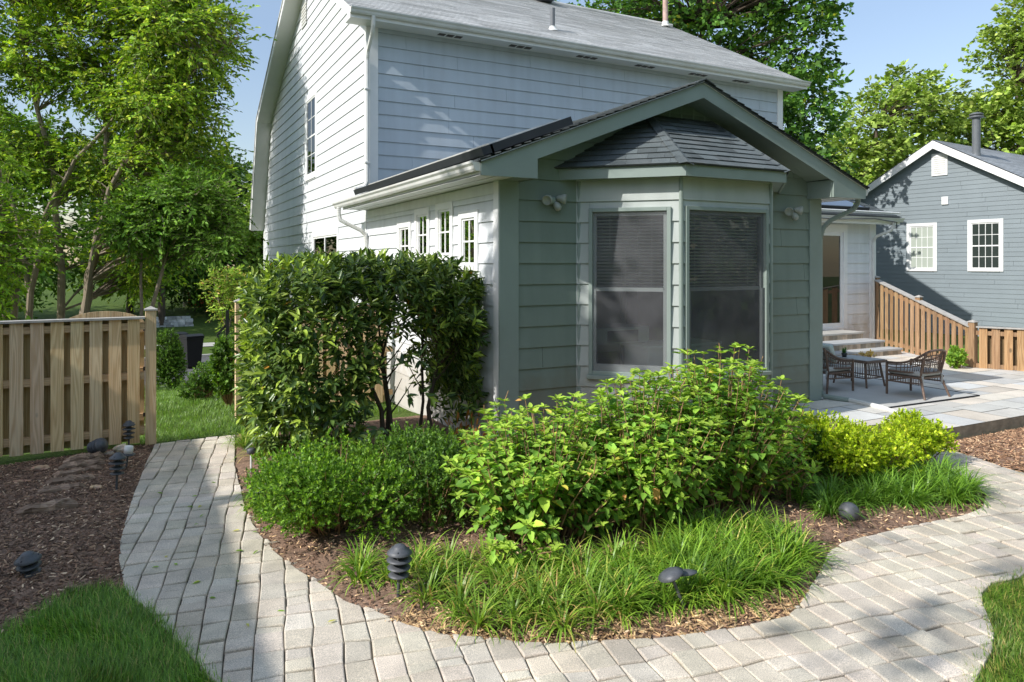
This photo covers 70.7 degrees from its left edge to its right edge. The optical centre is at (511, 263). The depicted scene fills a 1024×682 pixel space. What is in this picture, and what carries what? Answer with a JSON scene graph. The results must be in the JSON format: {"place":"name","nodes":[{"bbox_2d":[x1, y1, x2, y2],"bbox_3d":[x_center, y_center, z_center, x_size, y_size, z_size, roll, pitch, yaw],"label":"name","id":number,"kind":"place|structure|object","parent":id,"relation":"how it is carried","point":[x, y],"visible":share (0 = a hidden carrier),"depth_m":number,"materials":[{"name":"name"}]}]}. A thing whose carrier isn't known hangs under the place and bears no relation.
{"place":"outdoors","nodes":[
{"label":"outdoors","id":0,"kind":"place"},
{"bbox_2d":[163,332,187,348],"bbox_3d":[-13.970,3.539,29.840,0.885,1.378,0.720,0,0,28],"label":"wheelie bin","id":1,"kind":"object","parent":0,"point":[180,333],"visible":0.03,"depth_m":29.68,"materials":[{"name":"black plastic"}]},
{"bbox_2d":[157,357,209,382],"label":"road","id":2,"kind":"structure","parent":0,"point":[203,360],"depth_m":28.68,"materials":[{"name":"grey asphalt"}]},
{"bbox_2d":[179,333,203,367],"bbox_3d":[-12.953,3.539,29.132,0.885,1.378,0.720,0,0,42],"label":"wheelie bin","id":3,"kind":"object","parent":2,"relation":"on","point":[192,345],"visible":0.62,"depth_m":28.87,"materials":[{"name":"black plastic"}]},
{"bbox_2d":[64,386,405,448],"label":"grass","id":4,"kind":"structure","parent":0,"point":[168,395],"depth_m":11.39,"materials":[{"name":"green plant"}]},
{"bbox_2d":[69,311,144,434],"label":"arched gate","id":5,"kind":"structure","parent":4,"relation":"on","point":[99,314],"depth_m":9.44,"materials":[{"name":"brown wood"}]},
{"bbox_2d":[156,327,187,388],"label":"clipped bush","id":6,"kind":"object","parent":4,"relation":"on","point":[171,362],"visible":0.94,"depth_m":15.98,"materials":[{"name":"green plant"}]},
{"bbox_2d":[0,267,1023,681],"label":"ground","id":7,"kind":"structure","parent":0,"point":[208,329],"depth_m":24.00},
{"bbox_2d":[0,226,65,320],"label":"tree","id":8,"kind":"object","parent":7,"relation":"on","point":[37,293],"visible":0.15,"depth_m":37.04,"materials":[{"name":"green plant"}]},
{"bbox_2d":[0,106,86,320],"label":"side tree","id":9,"kind":"object","parent":7,"relation":"on","point":[7,221],"visible":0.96,"depth_m":15.96,"materials":[{"name":"green plant"}]},
{"bbox_2d":[0,101,103,320],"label":"tree","id":10,"kind":"object","parent":7,"relation":"on","point":[44,276],"visible":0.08,"depth_m":39.98,"materials":[{"name":"green plant"}]},
{"bbox_2d":[0,444,154,632],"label":"fence mulch bed","id":11,"kind":"object","parent":7,"relation":"on","point":[44,580],"visible":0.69,"depth_m":6.04,"materials":[{"name":"brown wood"}]},
{"bbox_2d":[14,550,41,577],"bbox_3d":[-3.538,2.196,5.283,0.176,0.179,0.176,-6,10,-27],"label":"path light","id":12,"kind":"object","parent":11,"relation":"on","point":[26,563],"visible":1,"depth_m":5.25,"materials":[{"name":"metal"}]},
{"bbox_2d":[31,465,49,471],"bbox_3d":[-5.193,2.260,7.953,0.195,0.061,0.125,0,0,-28],"label":"stone","id":13,"kind":"object","parent":11,"relation":"on","point":[38,467],"visible":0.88,"depth_m":7.92,"materials":[{"name":"beige stone"}]},
{"bbox_2d":[16,498,78,516],"bbox_3d":[-4.266,2.235,6.638,0.487,0.109,0.140,0,0,-31],"label":"stone","id":14,"kind":"object","parent":11,"relation":"on","point":[54,505],"visible":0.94,"depth_m":6.60,"materials":[{"name":"stone"}]},
{"bbox_2d":[37,482,84,493],"bbox_3d":[-4.521,2.256,7.253,0.413,0.068,0.187,0,0,-35],"label":"timber step","id":15,"kind":"object","parent":11,"relation":"on","point":[52,488],"visible":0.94,"depth_m":7.21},
{"bbox_2d":[45,473,95,484],"bbox_3d":[-4.605,2.246,7.522,0.455,0.083,0.150,0,0,-38],"label":"timber step","id":16,"kind":"object","parent":11,"relation":"on","point":[68,478],"visible":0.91,"depth_m":7.49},
{"bbox_2d":[52,465,102,477],"bbox_3d":[-4.697,2.249,7.814,0.477,0.074,0.139,0,0,-40],"label":"timber step","id":17,"kind":"object","parent":11,"relation":"on","point":[74,471],"visible":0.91,"depth_m":7.77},
{"bbox_2d":[0,306,157,456],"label":"board fence","id":18,"kind":"object","parent":11,"relation":"on","point":[73,383],"visible":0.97,"depth_m":8.79,"materials":[{"name":"brown wood"}]},
{"bbox_2d":[58,457,105,470],"bbox_3d":[-4.808,2.238,8.075,0.470,0.093,0.137,0,0,-36],"label":"timber step","id":19,"kind":"object","parent":11,"relation":"on","point":[83,463],"visible":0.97,"depth_m":8.03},
{"bbox_2d":[62,451,104,463],"bbox_3d":[-4.914,2.234,8.284,0.420,0.097,0.128,0,0,-41],"label":"timber step","id":20,"kind":"object","parent":11,"relation":"on","point":[88,456],"visible":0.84,"depth_m":8.27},
{"bbox_2d":[90,484,102,489],"bbox_3d":[-4.205,2.267,7.304,0.118,0.046,0.075,0,0,-28],"label":"stone","id":21,"kind":"object","parent":11,"relation":"on","point":[96,486],"visible":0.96,"depth_m":7.29,"materials":[{"name":"beige stone"}]},
{"bbox_2d":[87,438,108,453],"bbox_3d":[-4.903,2.168,8.553,0.232,0.181,0.181,-18,-30,20],"label":"path light","id":22,"kind":"object","parent":11,"relation":"on","point":[101,445],"visible":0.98,"depth_m":8.50,"materials":[{"name":"metal"}]},
{"bbox_2d":[108,452,126,489],"bbox_3d":[-4.014,2.122,7.340,0.166,0.397,0.166,3,-3,-27],"label":"path light","id":23,"kind":"object","parent":11,"relation":"on","point":[117,457],"visible":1,"depth_m":7.31,"materials":[{"name":"metal"}]},
{"bbox_2d":[113,443,125,452],"bbox_3d":[-4.736,2.239,8.733,0.173,0.102,0.118,0,0,-28],"label":"stone","id":24,"kind":"object","parent":11,"relation":"on","point":[119,448],"visible":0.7,"depth_m":8.69,"materials":[{"name":"beige stone"}]},
{"bbox_2d":[122,420,135,444],"bbox_3d":[-4.716,2.122,8.886,0.150,0.377,0.150,0,0,-28],"label":"path light","id":25,"kind":"object","parent":11,"relation":"on","point":[128,424],"visible":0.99,"depth_m":8.86,"materials":[{"name":"metal"}]},
{"bbox_2d":[123,445,134,467],"bbox_3d":[-4.322,2.185,8.117,0.155,0.272,0.155,8,-1,-27],"label":"path light","id":26,"kind":"object","parent":11,"relation":"on","point":[128,450],"visible":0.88,"depth_m":8.09,"materials":[{"name":"metal"}]},
{"bbox_2d":[0,575,230,681],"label":"grass","id":27,"kind":"structure","parent":7,"relation":"on","point":[113,612],"depth_m":4.34,"materials":[{"name":"green plant"}]},
{"bbox_2d":[28,108,224,312],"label":"dark evergreen","id":28,"kind":"object","parent":7,"relation":"on","point":[73,225],"visible":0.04,"depth_m":46.46,"materials":[{"name":"green plant"}]},
{"bbox_2d":[0,0,276,323],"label":"multi stem tree","id":29,"kind":"object","parent":7,"relation":"on","point":[149,98],"visible":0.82,"depth_m":18.57,"materials":[{"name":"green plant"}]},
{"bbox_2d":[63,118,248,326],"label":"shade tree","id":30,"kind":"object","parent":7,"relation":"on","point":[161,314],"visible":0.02,"depth_m":41.68,"materials":[{"name":"green plant"}]},
{"bbox_2d":[77,151,268,315],"bbox_3d":[-8.232,0.176,17.710,4.443,5.775,3.428,0,0,-28],"label":"young tree","id":31,"kind":"object","parent":7,"relation":"on","point":[170,221],"visible":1,"depth_m":17.15,"materials":[{"name":"green plant"}]},
{"bbox_2d":[156,316,193,326],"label":"stone wall","id":32,"kind":"structure","parent":7,"relation":"on","point":[175,321],"depth_m":42.11,"materials":[{"name":"grey stone"}]},
{"bbox_2d":[175,359,216,399],"bbox_3d":[-5.776,2.186,13.429,0.901,0.746,0.981,0,0,-28],"label":"juniper","id":33,"kind":"object","parent":7,"relation":"on","point":[201,387],"visible":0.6,"depth_m":13.18,"materials":[{"name":"green plant"}]},
{"bbox_2d":[165,123,252,315],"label":"dark evergreen","id":34,"kind":"object","parent":7,"relation":"on","point":[242,178],"visible":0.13,"depth_m":49.93,"materials":[{"name":"green plant"}]},
{"bbox_2d":[188,292,233,306],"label":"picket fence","id":35,"kind":"object","parent":7,"relation":"on","point":[202,302],"visible":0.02,"depth_m":52.23,"materials":[{"name":"wood"}]},
{"bbox_2d":[206,333,234,405],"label":"evergreen shrub","id":36,"kind":"object","parent":7,"relation":"on","point":[219,367],"visible":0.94,"depth_m":12.16,"materials":[{"name":"green plant"}]},
{"bbox_2d":[194,261,251,335],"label":"flowering shrub","id":37,"kind":"object","parent":7,"relation":"on","point":[226,289],"visible":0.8,"depth_m":38.03,"materials":[{"name":"green plant"}]},
{"bbox_2d":[217,310,228,338],"bbox_3d":[-8.004,2.350,19.988,0.377,2.100,0.111,0,0,7],"label":"handrail","id":38,"kind":"object","parent":7,"relation":"on","point":[226,325],"visible":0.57,"depth_m":19.95,"materials":[{"name":"black metal"}]},
{"bbox_2d":[215,158,262,300],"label":"tree","id":39,"kind":"object","parent":7,"relation":"on","point":[255,240],"visible":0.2,"depth_m":47.08,"materials":[{"name":"green plant"}]},
{"bbox_2d":[234,233,262,283],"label":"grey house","id":40,"kind":"structure","parent":7,"relation":"on","point":[245,259],"depth_m":51.60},
{"bbox_2d":[234,298,392,417],"bbox_3d":[-3.172,1.472,11.751,2.535,1.855,0.175,0,0,-28],"label":"fence return","id":41,"kind":"object","parent":7,"relation":"on","point":[379,388],"visible":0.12,"depth_m":11.87,"materials":[{"name":"brown wood"}]},
{"bbox_2d":[249,0,904,451],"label":"house","id":42,"kind":"structure","parent":7,"relation":"on","point":[563,178],"depth_m":12.47,"materials":[{"name":"white paint"}]},
{"bbox_2d":[305,86,316,181],"bbox_3d":[-5.075,-3.220,18.243,0.062,2.200,1.350,0,0,-28],"label":"window frame","id":43,"kind":"structure","parent":42,"relation":"in","point":[311,99],"depth_m":18.24,"materials":[{"name":"white paint"}]},
{"bbox_2d":[312,227,338,258],"bbox_3d":[-4.385,0.010,16.917,0.062,1.580,2.660,0,0,-28],"label":"window frame","id":44,"kind":"structure","parent":42,"relation":"in","point":[327,240],"depth_m":16.79,"materials":[{"name":"white paint"}]},
{"bbox_2d":[397,221,411,256],"bbox_3d":[-1.769,-0.293,11.886,0.067,0.785,0.680,0,0,-28],"label":"window frame","id":45,"kind":"structure","parent":42,"relation":"in","point":[404,233],"depth_m":11.89,"materials":[{"name":"white paint"}]},
{"bbox_2d":[414,207,430,259],"bbox_3d":[-1.381,-0.445,11.141,0.067,0.810,0.640,0,0,-28],"label":"window frame","id":46,"kind":"structure","parent":42,"relation":"in","point":[422,229],"depth_m":11.15,"materials":[{"name":"white paint"}]},
{"bbox_2d":[435,201,453,259],"bbox_3d":[-0.965,-0.455,10.343,0.067,0.830,0.640,0,0,-28],"label":"window frame","id":47,"kind":"structure","parent":42,"relation":"in","point":[444,212],"depth_m":10.34,"materials":[{"name":"white paint"}]},
{"bbox_2d":[458,209,479,270],"bbox_3d":[-0.575,-0.300,9.593,0.067,0.800,0.630,0,0,-28],"label":"window frame","id":48,"kind":"structure","parent":42,"relation":"in","point":[468,225],"depth_m":9.59,"materials":[{"name":"white paint"}]},
{"bbox_2d":[597,251,625,352],"bbox_3d":[1.886,0.770,14.916,1.120,2.140,0.060,0,0,-28],"label":"interior door","id":49,"kind":"structure","parent":42,"relation":"in","point":[611,305],"depth_m":15.00,"materials":[{"name":"white wood"}]},
{"bbox_2d":[597,323,648,363],"bbox_3d":[1.400,1.370,10.359,0.950,0.940,0.615,0,0,-28],"label":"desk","id":50,"kind":"object","parent":42,"relation":"in","point":[617,333],"visible":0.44,"depth_m":10.13,"materials":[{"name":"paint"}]},
{"bbox_2d":[619,338,721,365],"bbox_3d":[2.300,1.490,10.470,1.350,0.700,0.650,0,0,-28],"label":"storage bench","id":51,"kind":"object","parent":42,"relation":"in","point":[650,353],"visible":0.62,"depth_m":10.27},
{"bbox_2d":[554,112,792,438],"bbox_3d":[2.585,0.160,9.568,4.060,4.480,1.236,0,0,-28],"label":"bay window","id":52,"kind":"structure","parent":42,"relation":"in","point":[636,171],"depth_m":9.18,"materials":[{"name":"paint"}]},
{"bbox_2d":[822,224,846,329],"bbox_3d":[7.749,0.355,18.129,1.890,2.690,0.095,0,0,-28],"label":"patio door","id":53,"kind":"structure","parent":42,"relation":"in","point":[835,235],"depth_m":18.38,"materials":[{"name":"white paint"}]},
{"bbox_2d":[235,415,985,644],"bbox_3d":[1.427,2.279,8.477,8.760,0.102,7.200,0,0,-28],"label":"mulch bed","id":54,"kind":"object","parent":7,"relation":"on","point":[242,465],"visible":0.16,"depth_m":5.94,"materials":[{"name":"brown wood"}]},
{"bbox_2d":[246,447,255,471],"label":"stake light","id":55,"kind":"object","parent":54,"relation":"on","point":[250,450],"visible":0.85,"depth_m":7.90,"materials":[{"name":"white metal"}]},
{"bbox_2d":[233,468,271,521],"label":"liriope","id":56,"kind":"object","parent":54,"relation":"on","point":[248,497],"visible":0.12,"depth_m":6.86,"materials":[{"name":"green plant"}]},
{"bbox_2d":[223,425,285,463],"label":"liriope","id":57,"kind":"object","parent":54,"relation":"on","point":[243,442],"visible":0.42,"depth_m":8.95,"materials":[{"name":"green plant"}]},
{"bbox_2d":[240,424,423,542],"bbox_3d":[-1.537,1.897,6.268,1.535,0.903,1.846,0,0,-28],"label":"boxwood","id":58,"kind":"object","parent":54,"relation":"on","point":[303,493],"visible":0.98,"depth_m":5.81,"materials":[{"name":"green plant"}]},
{"bbox_2d":[228,246,490,458],"bbox_3d":[-1.902,1.050,9.112,3.093,2.571,2.583,0,0,-28],"label":"laurel hedge","id":59,"kind":"object","parent":54,"relation":"on","point":[278,347],"visible":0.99,"depth_m":8.25,"materials":[{"name":"green plant"}]},
{"bbox_2d":[323,529,455,598],"bbox_3d":[-0.857,2.203,5.333,1.126,0.330,0.819,0,0,-13],"label":"liriope","id":60,"kind":"object","parent":54,"relation":"on","point":[360,565],"visible":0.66,"depth_m":5.28,"materials":[{"name":"green plant"}]},
{"bbox_2d":[386,543,411,596],"bbox_3d":[-0.773,2.124,4.936,0.174,0.412,0.174,1,1,-27],"label":"path light","id":61,"kind":"object","parent":54,"relation":"on","point":[399,559],"visible":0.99,"depth_m":4.90,"materials":[{"name":"metal"}]},
{"bbox_2d":[341,425,459,483],"bbox_3d":[-1.107,2.043,7.624,0.836,0.608,1.446,0,0,33],"label":"boxwood","id":62,"kind":"object","parent":54,"relation":"on","point":[369,452],"visible":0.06,"depth_m":7.36,"materials":[{"name":"green plant"}]},
{"bbox_2d":[371,419,501,531],"bbox_3d":[-0.671,1.874,6.549,1.280,0.907,1.569,0,0,-28],"label":"boxwood","id":63,"kind":"object","parent":54,"relation":"on","point":[428,461],"visible":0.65,"depth_m":6.20,"materials":[{"name":"green plant"}]},
{"bbox_2d":[445,409,488,448],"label":"dried leaves","id":64,"kind":"object","parent":54,"relation":"on","point":[468,425],"visible":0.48,"depth_m":8.81,"materials":[{"name":"plant"}]},
{"bbox_2d":[382,529,583,650],"bbox_3d":[-0.244,2.210,5.037,1.322,0.328,1.569,0,0,-28],"label":"liriope","id":65,"kind":"object","parent":54,"relation":"on","point":[462,600],"visible":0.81,"depth_m":4.86,"materials":[{"name":"green plant"}]},
{"bbox_2d":[482,523,564,576],"bbox_3d":[0.067,2.135,5.326,0.590,0.377,0.494,0,0,-28],"label":"hydrangea","id":66,"kind":"object","parent":54,"relation":"on","point":[508,547],"visible":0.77,"depth_m":5.28,"materials":[{"name":"green plant"}]},
{"bbox_2d":[440,391,633,546],"bbox_3d":[0.233,1.700,6.072,1.729,1.250,1.568,0,0,-28],"label":"hydrangea","id":67,"kind":"object","parent":54,"relation":"on","point":[534,481],"visible":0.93,"depth_m":5.72,"materials":[{"name":"green plant"}]},
{"bbox_2d":[468,531,660,652],"bbox_3d":[0.335,2.199,4.969,1.172,0.349,1.422,0,0,-28],"label":"liriope","id":68,"kind":"object","parent":54,"relation":"on","point":[593,604],"visible":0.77,"depth_m":4.75,"materials":[{"name":"green plant"}]},
{"bbox_2d":[385,581,811,644],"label":"straw litter","id":69,"kind":"object","parent":54,"relation":"on","point":[607,634],"visible":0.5,"depth_m":4.60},
{"bbox_2d":[529,523,732,629],"bbox_3d":[0.816,2.199,5.106,1.234,0.361,1.484,0,0,-28],"label":"liriope","id":70,"kind":"object","parent":54,"relation":"on","point":[631,558],"visible":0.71,"depth_m":4.97,"materials":[{"name":"green plant"}]},
{"bbox_2d":[547,367,732,533],"bbox_3d":[1.113,1.620,6.356,1.639,1.410,1.550,0,0,-28],"label":"hydrangea","id":71,"kind":"object","parent":54,"relation":"on","point":[653,473],"visible":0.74,"depth_m":5.99,"materials":[{"name":"green plant"}]},
{"bbox_2d":[658,566,696,608],"bbox_3d":[1.103,2.165,4.794,0.305,0.310,0.171,0,0,-34],"label":"path light","id":72,"kind":"object","parent":54,"relation":"on","point":[671,574],"visible":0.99,"depth_m":4.75,"materials":[{"name":"metal"}]},
{"bbox_2d":[627,342,818,512],"bbox_3d":[1.995,1.535,6.944,1.979,1.579,1.602,0,0,-28],"label":"hydrangea","id":73,"kind":"object","parent":54,"relation":"on","point":[753,461],"visible":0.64,"depth_m":6.59,"materials":[{"name":"green plant"}]},
{"bbox_2d":[621,504,824,620],"bbox_3d":[1.456,2.184,5.342,1.398,0.432,1.490,0,0,-28],"label":"liriope","id":74,"kind":"object","parent":54,"relation":"on","point":[745,572],"visible":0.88,"depth_m":5.16,"materials":[{"name":"green plant"}]},
{"bbox_2d":[653,493,854,581],"bbox_3d":[1.889,2.182,5.748,1.338,0.431,1.471,0,0,-28],"label":"liriope","id":75,"kind":"object","parent":54,"relation":"on","point":[784,538],"visible":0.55,"depth_m":5.68,"materials":[{"name":"green plant"}]},
{"bbox_2d":[765,449,822,501],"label":"hydrangea","id":76,"kind":"object","parent":54,"relation":"on","point":[804,481],"visible":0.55,"depth_m":6.84,"materials":[{"name":"green plant"}]},
{"bbox_2d":[774,425,837,479],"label":"evergreen shrub","id":77,"kind":"object","parent":54,"relation":"on","point":[818,437],"visible":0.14,"depth_m":7.45,"materials":[{"name":"green plant"}]},
{"bbox_2d":[838,502,859,521],"bbox_3d":[2.995,2.211,6.418,0.176,0.173,0.176,0,0,-28],"label":"globe light","id":78,"kind":"object","parent":54,"relation":"on","point":[851,509],"visible":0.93,"depth_m":6.36,"materials":[{"name":"metal"}]},
{"bbox_2d":[769,465,938,529],"bbox_3d":[3.265,2.193,6.853,1.698,0.396,1.203,0,0,-28],"label":"liriope","id":79,"kind":"object","parent":54,"relation":"on","point":[832,499],"visible":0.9,"depth_m":6.79,"materials":[{"name":"green plant"}]},
{"bbox_2d":[796,409,929,480],"bbox_3d":[3.678,1.936,7.625,1.556,0.783,1.082,0,0,-28],"label":"euonymus","id":80,"kind":"object","parent":54,"relation":"on","point":[855,447],"visible":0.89,"depth_m":7.32,"materials":[{"name":"green plant"}]},
{"bbox_2d":[868,408,960,466],"bbox_3d":[4.480,1.985,8.146,1.302,0.685,0.796,0,0,-28],"label":"euonymus","id":81,"kind":"object","parent":54,"relation":"on","point":[928,434],"visible":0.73,"depth_m":8.03,"materials":[{"name":"green plant"}]},
{"bbox_2d":[836,446,1005,519],"bbox_3d":[4.184,2.181,7.280,1.923,0.439,1.379,0,0,-28],"label":"liriope","id":82,"kind":"object","parent":54,"relation":"on","point":[950,484],"visible":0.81,"depth_m":7.02,"materials":[{"name":"green plant"}]},
{"bbox_2d":[554,0,859,173],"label":"maple tree","id":83,"kind":"object","parent":7,"relation":"on","point":[693,17],"visible":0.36,"depth_m":25.31,"materials":[{"name":"green plant"}]},
{"bbox_2d":[774,357,1023,439],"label":"patio base","id":84,"kind":"object","parent":7,"relation":"on","point":[987,427],"visible":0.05,"depth_m":9.93,"materials":[{"name":"stone"}]},
{"bbox_2d":[774,351,1023,428],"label":"patio flagstones","id":85,"kind":"object","parent":84,"relation":"on","point":[1006,380],"visible":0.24,"depth_m":11.15,"materials":[{"name":"grey stone"}]},
{"bbox_2d":[823,329,902,356],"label":"stone steps","id":86,"kind":"structure","parent":85,"relation":"on","point":[854,342],"depth_m":16.98,"materials":[{"name":"grey stone"}]},
{"bbox_2d":[858,349,876,356],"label":"weed","id":87,"kind":"object","parent":85,"relation":"on","point":[868,353],"visible":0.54,"depth_m":15.60,"materials":[{"name":"green plant"}]},
{"bbox_2d":[823,374,979,407],"bbox_3d":[6.004,2.140,12.289,2.310,0.020,2.545,0,0,-28],"label":"outdoor rug","id":88,"kind":"object","parent":85,"relation":"on","point":[899,394],"visible":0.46,"depth_m":11.92,"materials":[{"name":"grey fabric"}]},
{"bbox_2d":[823,348,853,393],"bbox_3d":[5.282,1.748,12.220,0.687,0.785,0.673,0,0,-28],"label":"wicker chair","id":89,"kind":"object","parent":88,"relation":"on","point":[834,369],"visible":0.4,"depth_m":11.94,"materials":[{"name":"brown wicker"}]},
{"bbox_2d":[823,343,836,363],"bbox_3d":[5.227,1.514,12.168,0.185,0.338,0.480,0,0,-28],"label":"pillow","id":90,"kind":"object","parent":89,"relation":"on","point":[829,347],"visible":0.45,"depth_m":11.97,"materials":[{"name":"teal fabric"}]},
{"bbox_2d":[833,355,886,388],"bbox_3d":[6.104,1.900,12.704,0.540,0.475,0.720,0,0,-28],"label":"side table","id":91,"kind":"object","parent":88,"relation":"on","point":[867,361],"visible":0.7,"depth_m":12.49,"materials":[{"name":"brown wicker"}]},
{"bbox_2d":[841,347,847,356],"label":"potted plant","id":92,"kind":"object","parent":91,"relation":"on","point":[844,353],"visible":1,"depth_m":12.76,"materials":[{"name":"green plant"}]},
{"bbox_2d":[885,349,950,399],"bbox_3d":[6.560,1.748,11.676,0.673,0.785,0.687,0,0,-28],"label":"wicker chair","id":93,"kind":"object","parent":88,"relation":"on","point":[922,373],"visible":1,"depth_m":11.52,"materials":[{"name":"brown wicker"}]},
{"bbox_2d":[945,345,967,368],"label":"shrub","id":94,"kind":"object","parent":84,"relation":"on","point":[956,358],"visible":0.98,"depth_m":14.69,"materials":[{"name":"green plant"}]},
{"bbox_2d":[814,59,1005,185],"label":"sycamore tree","id":95,"kind":"object","parent":7,"relation":"on","point":[894,105],"visible":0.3,"depth_m":40.55,"materials":[{"name":"green plant"}]},
{"bbox_2d":[874,276,978,367],"bbox_3d":[9.560,1.312,16.970,0.217,1.975,4.309,0,0,1],"label":"sloping fence","id":96,"kind":"object","parent":7,"relation":"on","point":[968,327],"visible":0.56,"depth_m":16.91,"materials":[{"name":"brown wood"}]},
{"bbox_2d":[860,112,1023,335],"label":"neighbour house","id":97,"kind":"structure","parent":7,"relation":"on","point":[953,243],"depth_m":23.64,"materials":[{"name":"blue wood"}]},
{"bbox_2d":[907,222,936,270],"bbox_3d":[13.927,-0.545,24.529,0.117,1.630,1.011,0,0,-31],"label":"window frame","id":98,"kind":"structure","parent":97,"relation":"in","point":[921,237],"depth_m":24.51,"materials":[{"name":"white paint"}]},
{"bbox_2d":[967,218,1003,271],"bbox_3d":[14.991,-0.565,22.859,0.120,1.650,1.042,0,0,-31],"label":"window frame","id":99,"kind":"structure","parent":97,"relation":"in","point":[985,237],"depth_m":22.85,"materials":[{"name":"white paint"}]},
{"bbox_2d":[917,0,1023,154],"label":"sycamore tree","id":100,"kind":"object","parent":7,"relation":"on","point":[1006,122],"visible":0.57,"depth_m":41.20,"materials":[{"name":"green plant"}]},
{"bbox_2d":[949,426,1023,472],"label":"patio mulch bed","id":101,"kind":"object","parent":7,"relation":"on","point":[981,456],"visible":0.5,"depth_m":8.68,"materials":[{"name":"wood"}]},
{"bbox_2d":[960,567,1023,681],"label":"grass","id":102,"kind":"structure","parent":7,"relation":"on","point":[1012,638],"depth_m":4.52,"materials":[{"name":"green plant"}]},
{"bbox_2d":[976,326,1023,370],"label":"fence","id":103,"kind":"object","parent":7,"relation":"on","point":[1001,347],"visible":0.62,"depth_m":14.62,"materials":[{"name":"brown wood"}]},
{"bbox_2d":[0,0,1023,265],"label":"sky","id":104,"kind":"structure","parent":0,"point":[931,34],"materials":[{"name":"blue"}]},
{"bbox_2d":[119,435,1023,681],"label":"paver path","id":105,"kind":"structure","parent":0,"point":[851,627],"depth_m":4.69,"materials":[{"name":"grey stone"}]},
{"bbox_2d":[154,482,333,625],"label":"fallen leaves","id":106,"kind":"object","parent":105,"relation":"on","point":[247,624],"visible":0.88,"depth_m":5.49,"materials":[{"name":"brown plant"}]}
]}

